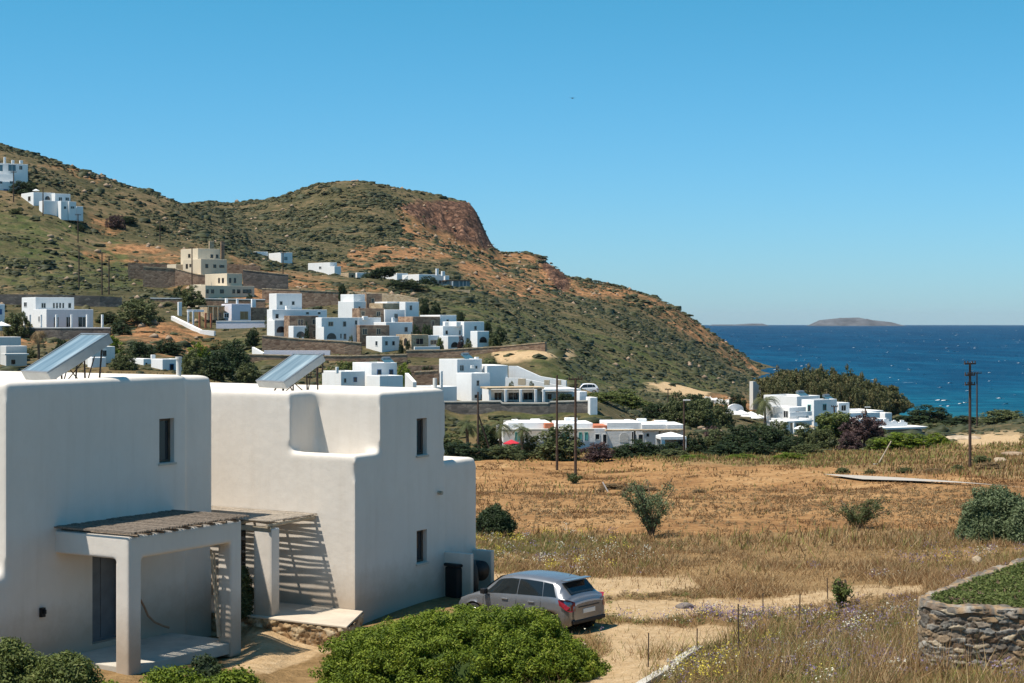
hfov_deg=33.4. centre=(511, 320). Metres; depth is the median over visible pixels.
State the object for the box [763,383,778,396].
tamarisk tree
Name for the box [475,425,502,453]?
bush
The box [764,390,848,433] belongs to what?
house
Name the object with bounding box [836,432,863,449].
bush
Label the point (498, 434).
palm tree
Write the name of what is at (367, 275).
bush
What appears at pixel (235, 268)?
stone wall
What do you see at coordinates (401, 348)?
bush
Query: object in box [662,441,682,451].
bush
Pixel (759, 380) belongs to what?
tamarisk tree
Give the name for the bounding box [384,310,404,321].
house
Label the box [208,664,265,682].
bush
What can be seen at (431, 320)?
house
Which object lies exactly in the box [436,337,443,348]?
bush
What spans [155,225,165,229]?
bush
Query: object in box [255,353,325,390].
solar panel
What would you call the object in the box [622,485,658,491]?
bush
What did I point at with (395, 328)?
house
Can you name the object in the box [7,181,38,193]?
bush
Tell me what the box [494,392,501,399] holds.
door
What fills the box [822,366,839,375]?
tamarisk tree
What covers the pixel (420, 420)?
window
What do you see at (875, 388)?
tamarisk tree
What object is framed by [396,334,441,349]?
house
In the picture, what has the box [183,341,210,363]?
bush
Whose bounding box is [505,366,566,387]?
retaining wall
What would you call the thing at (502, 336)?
bush
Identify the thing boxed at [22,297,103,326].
house
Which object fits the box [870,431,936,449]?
bush
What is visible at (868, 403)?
tamarisk tree
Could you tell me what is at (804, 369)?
tamarisk tree
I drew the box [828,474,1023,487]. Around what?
road
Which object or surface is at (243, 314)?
door
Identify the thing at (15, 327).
bush
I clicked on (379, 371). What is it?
window
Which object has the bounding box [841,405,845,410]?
window
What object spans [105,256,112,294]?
utility pole
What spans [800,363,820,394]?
tamarisk tree
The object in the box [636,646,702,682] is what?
kerb
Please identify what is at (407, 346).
bush
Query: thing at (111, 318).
bush
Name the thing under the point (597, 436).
window
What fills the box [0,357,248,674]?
house
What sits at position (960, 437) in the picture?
rock
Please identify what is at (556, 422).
utility pole
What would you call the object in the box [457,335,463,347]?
bush
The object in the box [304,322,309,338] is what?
bush
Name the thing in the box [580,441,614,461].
bush
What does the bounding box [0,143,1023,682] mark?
ground
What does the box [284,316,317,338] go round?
house
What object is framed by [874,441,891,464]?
leaning post
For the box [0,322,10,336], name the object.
parasol
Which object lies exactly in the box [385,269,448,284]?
house
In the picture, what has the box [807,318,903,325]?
island
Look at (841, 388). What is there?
tamarisk tree
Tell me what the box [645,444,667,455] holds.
bush
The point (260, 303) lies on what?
stone wall
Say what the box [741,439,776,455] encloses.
bush
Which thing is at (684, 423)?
street lamp
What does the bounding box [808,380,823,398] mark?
tamarisk tree
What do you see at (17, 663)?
bush
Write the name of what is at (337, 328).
house
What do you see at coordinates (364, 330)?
window
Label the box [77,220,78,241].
utility pole
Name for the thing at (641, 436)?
door
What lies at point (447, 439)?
bush
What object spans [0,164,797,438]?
hillside stones
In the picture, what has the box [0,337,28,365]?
house
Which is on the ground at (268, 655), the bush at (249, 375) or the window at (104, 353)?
the bush at (249, 375)
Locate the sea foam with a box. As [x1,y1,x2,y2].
[731,330,1022,405]
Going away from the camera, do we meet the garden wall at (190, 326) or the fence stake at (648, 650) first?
the fence stake at (648, 650)
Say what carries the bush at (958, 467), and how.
on the ground at (268, 655)
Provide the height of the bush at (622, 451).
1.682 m
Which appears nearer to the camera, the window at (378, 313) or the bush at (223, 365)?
the bush at (223, 365)
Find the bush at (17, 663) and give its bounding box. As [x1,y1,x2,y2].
[0,636,46,682]
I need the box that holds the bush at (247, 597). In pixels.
[241,565,253,618]
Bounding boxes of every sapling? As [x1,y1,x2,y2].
[567,473,582,483]
[619,478,676,536]
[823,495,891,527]
[831,577,854,607]
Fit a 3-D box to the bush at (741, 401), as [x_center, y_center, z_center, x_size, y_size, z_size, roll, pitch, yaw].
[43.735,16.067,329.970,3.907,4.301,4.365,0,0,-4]
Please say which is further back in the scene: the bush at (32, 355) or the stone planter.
the bush at (32, 355)
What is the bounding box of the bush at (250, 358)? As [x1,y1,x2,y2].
[245,352,257,370]
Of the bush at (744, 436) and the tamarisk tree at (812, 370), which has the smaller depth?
the bush at (744, 436)
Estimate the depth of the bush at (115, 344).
243.97 m
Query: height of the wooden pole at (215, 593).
2.176 m
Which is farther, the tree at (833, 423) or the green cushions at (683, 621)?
the tree at (833, 423)
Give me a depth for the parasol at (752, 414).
304.99 m
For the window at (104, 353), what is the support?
in the house at (108, 353)
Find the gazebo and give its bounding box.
[656,432,685,447]
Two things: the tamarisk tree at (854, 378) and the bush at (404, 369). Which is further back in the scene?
the tamarisk tree at (854, 378)
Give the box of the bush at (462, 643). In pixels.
[307,603,612,682]
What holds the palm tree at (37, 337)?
on the ground at (268, 655)
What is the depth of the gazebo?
204.14 m
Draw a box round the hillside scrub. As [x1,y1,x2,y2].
[0,143,1023,454]
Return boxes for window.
[8,164,15,170]
[11,359,15,364]
[102,350,106,356]
[158,418,176,465]
[243,289,251,292]
[362,328,366,334]
[376,311,380,316]
[376,328,380,334]
[377,369,381,374]
[415,338,423,344]
[416,418,428,457]
[416,530,428,565]
[430,340,436,344]
[459,365,463,370]
[595,434,599,439]
[783,410,787,417]
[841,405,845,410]
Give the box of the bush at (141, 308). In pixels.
[114,298,165,324]
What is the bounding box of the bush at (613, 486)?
[599,483,624,489]
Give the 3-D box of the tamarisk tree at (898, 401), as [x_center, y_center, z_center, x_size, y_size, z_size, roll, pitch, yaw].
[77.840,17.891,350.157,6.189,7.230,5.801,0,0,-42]
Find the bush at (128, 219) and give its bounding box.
[122,216,137,222]
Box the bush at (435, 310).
[428,301,441,314]
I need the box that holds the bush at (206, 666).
[185,653,223,681]
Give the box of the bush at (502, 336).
[492,327,507,341]
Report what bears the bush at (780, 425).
on the ground at (268, 655)
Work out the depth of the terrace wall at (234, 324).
313.00 m
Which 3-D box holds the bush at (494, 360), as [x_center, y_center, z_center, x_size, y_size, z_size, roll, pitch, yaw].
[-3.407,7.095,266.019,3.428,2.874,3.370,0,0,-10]
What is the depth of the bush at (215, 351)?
260.60 m
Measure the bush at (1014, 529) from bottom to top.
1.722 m
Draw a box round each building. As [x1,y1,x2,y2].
[480,386,580,402]
[482,364,507,385]
[498,417,682,448]
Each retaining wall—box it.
[143,266,204,287]
[233,353,406,362]
[262,335,361,354]
[406,342,546,357]
[444,400,587,414]
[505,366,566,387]
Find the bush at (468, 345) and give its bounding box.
[463,339,472,347]
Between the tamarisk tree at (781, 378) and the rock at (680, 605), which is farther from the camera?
the tamarisk tree at (781, 378)
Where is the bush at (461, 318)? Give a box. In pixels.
[456,311,464,321]
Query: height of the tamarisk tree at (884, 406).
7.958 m
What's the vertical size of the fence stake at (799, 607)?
1.249 m
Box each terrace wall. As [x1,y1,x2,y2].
[25,327,110,339]
[216,321,266,328]
[264,350,329,354]
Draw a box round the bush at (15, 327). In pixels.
[2,311,34,336]
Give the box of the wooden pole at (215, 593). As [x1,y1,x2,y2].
[210,549,220,636]
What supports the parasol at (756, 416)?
on the ground at (268, 655)
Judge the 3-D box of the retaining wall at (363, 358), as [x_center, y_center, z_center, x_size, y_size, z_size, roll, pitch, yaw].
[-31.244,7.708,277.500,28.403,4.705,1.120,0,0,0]
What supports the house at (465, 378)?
on the ground at (268, 655)
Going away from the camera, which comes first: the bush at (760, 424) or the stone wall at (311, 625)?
the stone wall at (311, 625)
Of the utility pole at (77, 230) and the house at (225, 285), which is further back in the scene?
the utility pole at (77, 230)
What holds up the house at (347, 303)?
on the ground at (268, 655)
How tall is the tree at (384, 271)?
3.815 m
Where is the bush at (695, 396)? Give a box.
[685,393,712,409]
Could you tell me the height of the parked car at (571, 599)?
1.714 m
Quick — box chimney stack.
[209,241,224,258]
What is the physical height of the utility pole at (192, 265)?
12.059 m
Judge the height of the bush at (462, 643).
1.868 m
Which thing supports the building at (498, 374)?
on the ground at (268, 655)
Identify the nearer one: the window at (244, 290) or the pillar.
the pillar
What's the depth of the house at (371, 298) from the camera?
326.62 m
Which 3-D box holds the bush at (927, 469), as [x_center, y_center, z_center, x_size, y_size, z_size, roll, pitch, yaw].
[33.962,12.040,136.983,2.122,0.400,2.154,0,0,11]
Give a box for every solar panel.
[21,333,112,379]
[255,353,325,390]
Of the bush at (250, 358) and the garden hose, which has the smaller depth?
the garden hose
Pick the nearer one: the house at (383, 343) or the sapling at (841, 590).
the sapling at (841, 590)
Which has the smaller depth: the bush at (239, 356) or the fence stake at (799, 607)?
the fence stake at (799, 607)
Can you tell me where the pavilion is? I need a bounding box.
[442,280,470,286]
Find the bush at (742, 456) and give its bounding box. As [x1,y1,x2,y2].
[722,453,769,458]
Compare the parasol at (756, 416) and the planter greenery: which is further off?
the parasol at (756, 416)
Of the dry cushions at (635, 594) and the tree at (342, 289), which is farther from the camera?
the tree at (342, 289)
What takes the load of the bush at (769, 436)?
on the ground at (268, 655)
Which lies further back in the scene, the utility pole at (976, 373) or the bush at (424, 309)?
the bush at (424, 309)
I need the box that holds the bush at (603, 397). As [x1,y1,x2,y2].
[587,392,623,402]
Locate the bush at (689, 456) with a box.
[679,454,707,460]
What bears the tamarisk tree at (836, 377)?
on the ground at (268, 655)
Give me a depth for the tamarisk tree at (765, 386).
349.12 m
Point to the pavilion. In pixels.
(458, 283)
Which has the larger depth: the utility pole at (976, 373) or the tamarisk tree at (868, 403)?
the tamarisk tree at (868, 403)
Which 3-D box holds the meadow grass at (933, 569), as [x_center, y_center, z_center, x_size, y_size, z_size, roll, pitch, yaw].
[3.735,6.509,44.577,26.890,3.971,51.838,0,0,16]
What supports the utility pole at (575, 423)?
on the ground at (268, 655)
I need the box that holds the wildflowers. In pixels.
[476,522,1023,682]
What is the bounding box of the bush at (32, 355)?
[27,347,36,358]
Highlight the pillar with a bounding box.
[178,302,181,315]
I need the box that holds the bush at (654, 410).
[641,402,667,418]
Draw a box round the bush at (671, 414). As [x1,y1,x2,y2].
[658,391,690,426]
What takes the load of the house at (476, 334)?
on the ground at (268, 655)
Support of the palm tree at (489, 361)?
on the ground at (268, 655)
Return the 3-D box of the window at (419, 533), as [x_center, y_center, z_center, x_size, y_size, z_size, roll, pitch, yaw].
[-2.611,6.405,48.263,0.250,0.990,0.600,0,0,31]
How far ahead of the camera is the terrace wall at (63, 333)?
293.00 m
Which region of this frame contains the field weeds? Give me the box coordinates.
[476,461,1023,546]
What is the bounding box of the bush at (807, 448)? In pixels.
[790,443,824,453]
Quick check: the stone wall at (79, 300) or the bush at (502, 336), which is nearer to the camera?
the bush at (502, 336)
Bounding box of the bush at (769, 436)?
[755,424,785,448]
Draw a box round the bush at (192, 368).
[181,348,209,376]
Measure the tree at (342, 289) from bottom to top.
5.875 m
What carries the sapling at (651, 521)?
on the ground at (268, 655)
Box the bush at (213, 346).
[206,339,242,351]
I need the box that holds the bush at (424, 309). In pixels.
[420,298,429,314]
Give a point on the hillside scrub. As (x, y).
(360, 285)
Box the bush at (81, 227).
[75,223,85,230]
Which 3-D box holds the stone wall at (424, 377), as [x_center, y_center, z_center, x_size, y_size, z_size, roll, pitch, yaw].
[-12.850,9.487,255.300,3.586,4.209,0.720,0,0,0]
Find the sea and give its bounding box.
[703,325,1023,417]
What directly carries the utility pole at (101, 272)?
on the ground at (268, 655)
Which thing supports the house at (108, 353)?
on the ground at (268, 655)
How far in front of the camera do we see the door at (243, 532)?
47.69 m
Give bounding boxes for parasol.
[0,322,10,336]
[503,440,518,444]
[733,410,749,414]
[740,412,755,416]
[749,414,763,418]
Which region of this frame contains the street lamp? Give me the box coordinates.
[683,400,690,450]
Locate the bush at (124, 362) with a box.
[108,350,138,370]
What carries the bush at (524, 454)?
on the ground at (268, 655)
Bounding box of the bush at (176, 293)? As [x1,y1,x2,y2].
[170,285,185,297]
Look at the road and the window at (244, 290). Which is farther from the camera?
the window at (244, 290)
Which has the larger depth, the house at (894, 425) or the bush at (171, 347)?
the house at (894, 425)
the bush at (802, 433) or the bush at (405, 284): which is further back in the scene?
the bush at (405, 284)
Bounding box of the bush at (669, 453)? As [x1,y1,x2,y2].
[656,448,690,457]
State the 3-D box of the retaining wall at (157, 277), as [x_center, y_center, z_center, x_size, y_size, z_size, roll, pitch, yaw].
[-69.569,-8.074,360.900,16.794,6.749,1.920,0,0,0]
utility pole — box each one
[12,171,13,201]
[39,187,46,215]
[75,246,82,288]
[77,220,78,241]
[98,252,105,294]
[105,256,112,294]
[190,247,193,285]
[477,392,489,448]
[556,375,557,469]
[568,376,582,473]
[665,388,670,408]
[964,361,975,466]
[973,372,981,426]
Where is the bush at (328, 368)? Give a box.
[318,367,332,382]
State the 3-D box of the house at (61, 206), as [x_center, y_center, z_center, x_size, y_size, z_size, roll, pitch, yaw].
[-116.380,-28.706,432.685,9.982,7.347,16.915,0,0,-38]
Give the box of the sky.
[0,0,1023,324]
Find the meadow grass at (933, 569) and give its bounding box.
[388,525,1023,682]
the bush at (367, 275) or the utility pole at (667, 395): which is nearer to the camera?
the utility pole at (667, 395)
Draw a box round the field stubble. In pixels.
[476,461,1023,534]
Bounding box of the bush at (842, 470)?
[835,467,849,473]
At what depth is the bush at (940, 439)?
201.61 m
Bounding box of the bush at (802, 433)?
[793,422,816,443]
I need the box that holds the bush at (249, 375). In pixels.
[232,362,262,383]
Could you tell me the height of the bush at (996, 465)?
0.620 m
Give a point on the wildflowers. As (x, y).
(733, 610)
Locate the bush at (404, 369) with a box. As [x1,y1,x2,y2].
[397,361,414,385]
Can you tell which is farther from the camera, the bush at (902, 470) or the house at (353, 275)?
the house at (353, 275)
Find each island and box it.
[709,324,768,325]
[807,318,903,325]
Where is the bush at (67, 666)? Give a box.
[19,649,106,682]
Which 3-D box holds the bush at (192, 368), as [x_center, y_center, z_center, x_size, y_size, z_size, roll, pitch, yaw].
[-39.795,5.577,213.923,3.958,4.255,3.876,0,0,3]
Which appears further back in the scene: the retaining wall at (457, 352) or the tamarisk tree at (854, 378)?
the tamarisk tree at (854, 378)
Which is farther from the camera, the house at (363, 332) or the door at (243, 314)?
the door at (243, 314)
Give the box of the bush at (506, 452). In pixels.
[478,444,524,460]
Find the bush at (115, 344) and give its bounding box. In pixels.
[108,336,124,353]
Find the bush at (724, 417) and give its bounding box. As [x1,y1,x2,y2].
[712,398,736,427]
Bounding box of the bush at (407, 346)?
[404,340,410,352]
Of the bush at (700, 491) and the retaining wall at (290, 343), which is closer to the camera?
the bush at (700, 491)
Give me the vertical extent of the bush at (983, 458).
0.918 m
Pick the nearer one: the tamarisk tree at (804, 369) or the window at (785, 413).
the window at (785, 413)
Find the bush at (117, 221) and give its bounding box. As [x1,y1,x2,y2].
[105,215,125,228]
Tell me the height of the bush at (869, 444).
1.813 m
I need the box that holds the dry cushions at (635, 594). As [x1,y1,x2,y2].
[476,522,1023,682]
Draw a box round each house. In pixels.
[0,157,27,190]
[0,304,4,329]
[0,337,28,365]
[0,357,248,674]
[21,192,82,221]
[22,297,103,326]
[83,346,114,367]
[132,355,181,370]
[167,248,226,273]
[192,273,253,297]
[200,298,267,321]
[210,378,493,627]
[257,252,291,262]
[267,293,326,336]
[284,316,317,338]
[308,262,340,274]
[316,317,358,341]
[322,357,402,386]
[338,294,365,317]
[341,273,363,277]
[352,308,384,324]
[356,325,388,345]
[365,293,381,307]
[366,336,398,351]
[369,302,418,316]
[373,318,411,335]
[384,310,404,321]
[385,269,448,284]
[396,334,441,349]
[398,315,455,334]
[416,353,489,400]
[433,322,463,348]
[449,322,488,346]
[728,404,743,412]
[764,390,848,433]
[845,408,927,431]
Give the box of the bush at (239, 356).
[224,338,256,372]
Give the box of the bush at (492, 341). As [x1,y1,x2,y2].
[488,333,501,346]
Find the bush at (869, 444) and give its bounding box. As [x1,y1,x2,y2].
[864,436,883,449]
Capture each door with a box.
[53,317,58,326]
[66,317,69,326]
[78,317,85,326]
[92,556,116,641]
[240,311,247,319]
[240,520,245,565]
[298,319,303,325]
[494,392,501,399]
[508,392,518,399]
[523,392,532,399]
[547,393,551,399]
[602,434,606,443]
[638,434,643,441]
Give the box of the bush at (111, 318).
[94,311,115,322]
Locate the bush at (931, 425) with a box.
[924,423,951,431]
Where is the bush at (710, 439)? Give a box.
[702,428,727,450]
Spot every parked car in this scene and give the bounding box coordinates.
[459,570,604,628]
[579,383,598,392]
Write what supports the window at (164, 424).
in the house at (109, 520)
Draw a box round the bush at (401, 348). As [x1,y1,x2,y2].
[398,339,403,353]
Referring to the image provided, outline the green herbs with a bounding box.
[476,527,1023,682]
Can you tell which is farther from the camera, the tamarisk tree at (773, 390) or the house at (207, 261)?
the house at (207, 261)
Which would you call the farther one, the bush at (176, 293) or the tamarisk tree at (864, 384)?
the tamarisk tree at (864, 384)
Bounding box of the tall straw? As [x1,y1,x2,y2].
[520,520,1023,682]
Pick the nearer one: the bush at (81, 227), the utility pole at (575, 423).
the utility pole at (575, 423)
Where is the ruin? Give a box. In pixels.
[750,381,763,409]
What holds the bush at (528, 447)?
on the ground at (268, 655)
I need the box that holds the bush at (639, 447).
[617,438,658,456]
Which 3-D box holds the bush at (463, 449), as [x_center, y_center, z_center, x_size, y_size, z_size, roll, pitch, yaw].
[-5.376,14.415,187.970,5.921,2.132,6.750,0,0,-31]
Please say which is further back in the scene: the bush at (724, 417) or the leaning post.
the bush at (724, 417)
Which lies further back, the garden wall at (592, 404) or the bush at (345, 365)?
the bush at (345, 365)
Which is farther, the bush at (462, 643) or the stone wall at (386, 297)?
the stone wall at (386, 297)
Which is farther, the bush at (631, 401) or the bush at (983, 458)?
the bush at (631, 401)
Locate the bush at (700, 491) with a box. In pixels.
[692,489,706,492]
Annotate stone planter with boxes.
[917,557,1023,670]
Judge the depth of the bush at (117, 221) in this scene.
438.92 m
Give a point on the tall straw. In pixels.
(850, 642)
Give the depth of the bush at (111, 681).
32.63 m
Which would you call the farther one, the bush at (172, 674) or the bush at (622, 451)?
the bush at (622, 451)
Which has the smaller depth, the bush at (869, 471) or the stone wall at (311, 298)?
the bush at (869, 471)
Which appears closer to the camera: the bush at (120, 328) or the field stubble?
the field stubble
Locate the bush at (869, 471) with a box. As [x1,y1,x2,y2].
[864,469,874,473]
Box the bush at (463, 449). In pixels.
[443,442,493,460]
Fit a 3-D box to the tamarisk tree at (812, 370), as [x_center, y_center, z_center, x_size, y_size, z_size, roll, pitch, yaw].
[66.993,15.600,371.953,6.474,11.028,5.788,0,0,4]
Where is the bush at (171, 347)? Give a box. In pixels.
[153,339,185,354]
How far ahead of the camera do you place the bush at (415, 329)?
295.76 m
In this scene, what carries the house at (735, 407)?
on the ground at (268, 655)
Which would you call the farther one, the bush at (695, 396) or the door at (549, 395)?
the bush at (695, 396)
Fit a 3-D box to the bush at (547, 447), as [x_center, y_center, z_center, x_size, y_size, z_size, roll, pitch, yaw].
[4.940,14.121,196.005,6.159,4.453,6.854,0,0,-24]
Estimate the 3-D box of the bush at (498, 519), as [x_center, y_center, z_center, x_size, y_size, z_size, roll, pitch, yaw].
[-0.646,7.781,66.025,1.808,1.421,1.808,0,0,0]
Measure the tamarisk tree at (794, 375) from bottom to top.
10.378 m
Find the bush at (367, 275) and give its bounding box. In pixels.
[361,272,382,278]
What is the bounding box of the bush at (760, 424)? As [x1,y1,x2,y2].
[751,422,768,433]
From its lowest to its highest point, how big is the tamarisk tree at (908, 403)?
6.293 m
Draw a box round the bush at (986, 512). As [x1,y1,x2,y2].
[954,483,1023,543]
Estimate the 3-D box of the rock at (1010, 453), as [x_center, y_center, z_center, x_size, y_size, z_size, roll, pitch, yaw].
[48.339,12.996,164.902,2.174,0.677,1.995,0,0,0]
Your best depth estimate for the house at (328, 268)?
456.21 m
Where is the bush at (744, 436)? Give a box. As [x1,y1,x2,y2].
[720,424,764,450]
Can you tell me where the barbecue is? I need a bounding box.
[444,559,489,597]
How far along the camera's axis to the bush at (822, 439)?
212.22 m
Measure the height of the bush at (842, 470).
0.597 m
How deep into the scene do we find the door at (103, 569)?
41.95 m
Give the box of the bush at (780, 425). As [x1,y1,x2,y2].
[769,419,792,440]
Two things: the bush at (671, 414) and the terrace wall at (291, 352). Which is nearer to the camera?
the bush at (671, 414)
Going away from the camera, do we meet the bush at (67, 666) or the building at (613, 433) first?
the bush at (67, 666)
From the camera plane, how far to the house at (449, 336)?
296.31 m
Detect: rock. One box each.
[676,602,693,608]
[946,435,980,439]
[972,556,981,562]
[994,457,1005,461]
[1001,451,1021,455]
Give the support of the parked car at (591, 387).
on the ground at (268, 655)
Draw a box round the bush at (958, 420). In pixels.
[939,415,980,424]
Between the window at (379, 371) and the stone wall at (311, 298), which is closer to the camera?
the window at (379, 371)
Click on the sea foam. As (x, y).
(893, 365)
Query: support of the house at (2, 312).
on the ground at (268, 655)
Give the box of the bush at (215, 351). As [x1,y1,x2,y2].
[205,349,229,361]
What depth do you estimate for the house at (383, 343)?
289.27 m
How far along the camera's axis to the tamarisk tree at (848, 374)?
371.94 m
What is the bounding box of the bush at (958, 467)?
[947,464,963,470]
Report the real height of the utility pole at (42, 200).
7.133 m
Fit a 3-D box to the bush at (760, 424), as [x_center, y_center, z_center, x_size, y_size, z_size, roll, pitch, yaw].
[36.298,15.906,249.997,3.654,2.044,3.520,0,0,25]
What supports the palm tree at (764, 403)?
on the ground at (268, 655)
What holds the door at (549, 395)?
in the building at (532, 394)
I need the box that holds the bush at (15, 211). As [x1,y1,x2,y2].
[8,208,22,213]
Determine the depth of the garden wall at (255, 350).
282.89 m
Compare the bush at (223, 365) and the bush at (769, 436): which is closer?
the bush at (769, 436)
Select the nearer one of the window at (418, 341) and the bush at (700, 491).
the bush at (700, 491)
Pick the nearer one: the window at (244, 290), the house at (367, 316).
the house at (367, 316)
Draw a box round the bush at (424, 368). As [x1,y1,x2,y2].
[421,365,432,370]
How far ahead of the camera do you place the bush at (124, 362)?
221.57 m
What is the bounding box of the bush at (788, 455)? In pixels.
[771,452,807,459]
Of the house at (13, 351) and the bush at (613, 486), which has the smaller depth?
the bush at (613, 486)
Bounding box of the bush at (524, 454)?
[503,444,527,459]
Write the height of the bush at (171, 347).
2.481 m
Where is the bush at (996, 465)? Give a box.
[975,462,1004,468]
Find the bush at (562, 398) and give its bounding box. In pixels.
[551,393,573,400]
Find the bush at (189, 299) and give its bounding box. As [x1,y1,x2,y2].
[178,285,206,306]
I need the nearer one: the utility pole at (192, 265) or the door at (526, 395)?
the door at (526, 395)
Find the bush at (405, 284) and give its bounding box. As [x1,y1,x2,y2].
[384,279,429,289]
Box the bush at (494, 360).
[482,357,497,364]
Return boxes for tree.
[31,331,46,358]
[245,329,258,346]
[338,284,347,300]
[371,266,398,278]
[453,421,480,446]
[484,358,493,363]
[487,417,515,450]
[510,423,531,449]
[749,377,768,384]
[750,396,779,422]
[756,376,776,400]
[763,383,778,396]
[767,365,780,378]
[773,372,796,393]
[778,368,796,376]
[778,376,793,393]
[787,371,808,391]
[791,377,808,393]
[795,367,811,380]
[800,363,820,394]
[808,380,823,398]
[809,367,826,380]
[812,364,835,394]
[813,410,850,441]
[819,377,835,398]
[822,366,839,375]
[825,373,847,398]
[835,380,850,407]
[838,409,886,446]
[839,364,855,377]
[840,376,862,400]
[848,380,865,408]
[857,372,878,402]
[861,389,879,409]
[869,378,892,402]
[872,389,893,420]
[881,384,903,397]
[881,390,905,415]
[895,394,914,414]
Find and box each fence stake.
[647,633,648,666]
[737,604,738,651]
[799,594,800,627]
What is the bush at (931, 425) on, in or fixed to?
on the ground at (268, 655)
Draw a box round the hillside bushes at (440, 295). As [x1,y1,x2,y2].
[0,143,1023,452]
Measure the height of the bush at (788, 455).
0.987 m
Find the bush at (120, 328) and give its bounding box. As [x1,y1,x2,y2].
[109,320,132,334]
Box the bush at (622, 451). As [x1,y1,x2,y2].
[610,445,635,458]
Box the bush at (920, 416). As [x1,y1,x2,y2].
[894,404,951,423]
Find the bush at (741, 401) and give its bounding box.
[728,393,748,411]
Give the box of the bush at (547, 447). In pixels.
[527,424,584,460]
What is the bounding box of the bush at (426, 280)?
[417,276,442,285]
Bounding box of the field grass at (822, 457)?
[86,370,1023,553]
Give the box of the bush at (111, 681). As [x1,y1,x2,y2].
[102,679,118,682]
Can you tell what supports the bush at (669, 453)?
on the ground at (268, 655)
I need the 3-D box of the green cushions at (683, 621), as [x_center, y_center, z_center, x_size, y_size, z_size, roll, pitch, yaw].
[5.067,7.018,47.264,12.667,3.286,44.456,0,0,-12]
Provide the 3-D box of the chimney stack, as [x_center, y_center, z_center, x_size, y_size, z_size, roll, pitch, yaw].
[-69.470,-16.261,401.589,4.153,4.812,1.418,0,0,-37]
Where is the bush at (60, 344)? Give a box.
[53,338,66,349]
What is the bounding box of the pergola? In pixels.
[187,306,224,327]
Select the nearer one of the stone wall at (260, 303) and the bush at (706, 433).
the bush at (706, 433)
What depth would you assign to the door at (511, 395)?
241.77 m
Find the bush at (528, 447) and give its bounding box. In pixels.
[518,435,539,457]
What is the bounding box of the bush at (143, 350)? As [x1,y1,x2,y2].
[125,340,156,358]
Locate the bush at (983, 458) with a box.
[972,455,991,463]
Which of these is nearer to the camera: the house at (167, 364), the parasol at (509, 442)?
the parasol at (509, 442)
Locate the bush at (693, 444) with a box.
[677,431,709,452]
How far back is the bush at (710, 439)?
208.32 m
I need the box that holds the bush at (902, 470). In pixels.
[897,467,912,472]
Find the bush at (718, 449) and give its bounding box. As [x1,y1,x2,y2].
[703,441,744,455]
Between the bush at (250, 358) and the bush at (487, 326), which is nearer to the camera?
the bush at (250, 358)
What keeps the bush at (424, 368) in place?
on the ground at (268, 655)
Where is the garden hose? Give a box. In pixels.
[141,599,169,628]
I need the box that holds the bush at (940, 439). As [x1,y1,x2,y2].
[926,432,952,444]
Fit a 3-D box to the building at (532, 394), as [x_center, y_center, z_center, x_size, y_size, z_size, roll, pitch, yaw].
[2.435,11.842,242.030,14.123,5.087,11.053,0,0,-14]
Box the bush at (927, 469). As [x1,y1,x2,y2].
[924,468,942,472]
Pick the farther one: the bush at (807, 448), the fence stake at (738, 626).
the bush at (807, 448)
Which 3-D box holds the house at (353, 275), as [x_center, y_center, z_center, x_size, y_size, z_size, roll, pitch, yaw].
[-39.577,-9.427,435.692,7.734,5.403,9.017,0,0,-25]
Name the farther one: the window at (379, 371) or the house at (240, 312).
the house at (240, 312)
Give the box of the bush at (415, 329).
[411,324,420,333]
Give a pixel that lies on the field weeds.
(922, 501)
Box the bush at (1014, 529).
[1002,500,1023,544]
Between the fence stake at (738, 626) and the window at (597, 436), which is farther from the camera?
the window at (597, 436)
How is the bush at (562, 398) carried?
on the ground at (268, 655)
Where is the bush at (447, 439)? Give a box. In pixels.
[443,432,462,447]
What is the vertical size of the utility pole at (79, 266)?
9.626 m
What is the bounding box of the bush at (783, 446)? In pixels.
[774,436,804,452]
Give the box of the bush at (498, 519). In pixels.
[476,503,517,537]
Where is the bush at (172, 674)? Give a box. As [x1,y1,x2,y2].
[139,664,211,682]
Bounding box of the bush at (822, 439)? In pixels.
[804,428,838,448]
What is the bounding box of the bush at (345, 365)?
[334,361,352,369]
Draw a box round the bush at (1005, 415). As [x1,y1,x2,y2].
[974,409,1023,423]
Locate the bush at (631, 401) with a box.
[607,388,653,409]
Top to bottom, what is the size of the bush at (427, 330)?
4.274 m
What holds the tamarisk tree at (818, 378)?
on the ground at (268, 655)
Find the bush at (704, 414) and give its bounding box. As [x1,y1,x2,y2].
[680,398,722,428]
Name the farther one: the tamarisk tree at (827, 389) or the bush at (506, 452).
the tamarisk tree at (827, 389)
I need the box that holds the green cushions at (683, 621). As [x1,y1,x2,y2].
[459,529,950,682]
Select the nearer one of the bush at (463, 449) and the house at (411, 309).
the bush at (463, 449)
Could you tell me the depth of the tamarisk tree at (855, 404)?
330.95 m
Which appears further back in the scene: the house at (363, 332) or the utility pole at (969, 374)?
the house at (363, 332)
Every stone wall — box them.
[0,294,121,306]
[128,263,170,278]
[150,298,264,307]
[211,595,363,649]
[227,264,259,278]
[243,269,287,289]
[262,288,339,307]
[347,291,418,301]
[408,365,438,380]
[414,370,437,385]
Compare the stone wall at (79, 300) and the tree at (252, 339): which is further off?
the stone wall at (79, 300)
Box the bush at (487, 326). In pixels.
[484,321,492,337]
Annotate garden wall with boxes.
[171,316,215,335]
[252,347,263,353]
[405,373,415,386]
[577,391,596,414]
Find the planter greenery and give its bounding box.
[929,561,1023,607]
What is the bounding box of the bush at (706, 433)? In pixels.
[703,425,721,437]
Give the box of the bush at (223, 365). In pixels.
[197,350,237,381]
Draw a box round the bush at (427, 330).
[421,323,432,334]

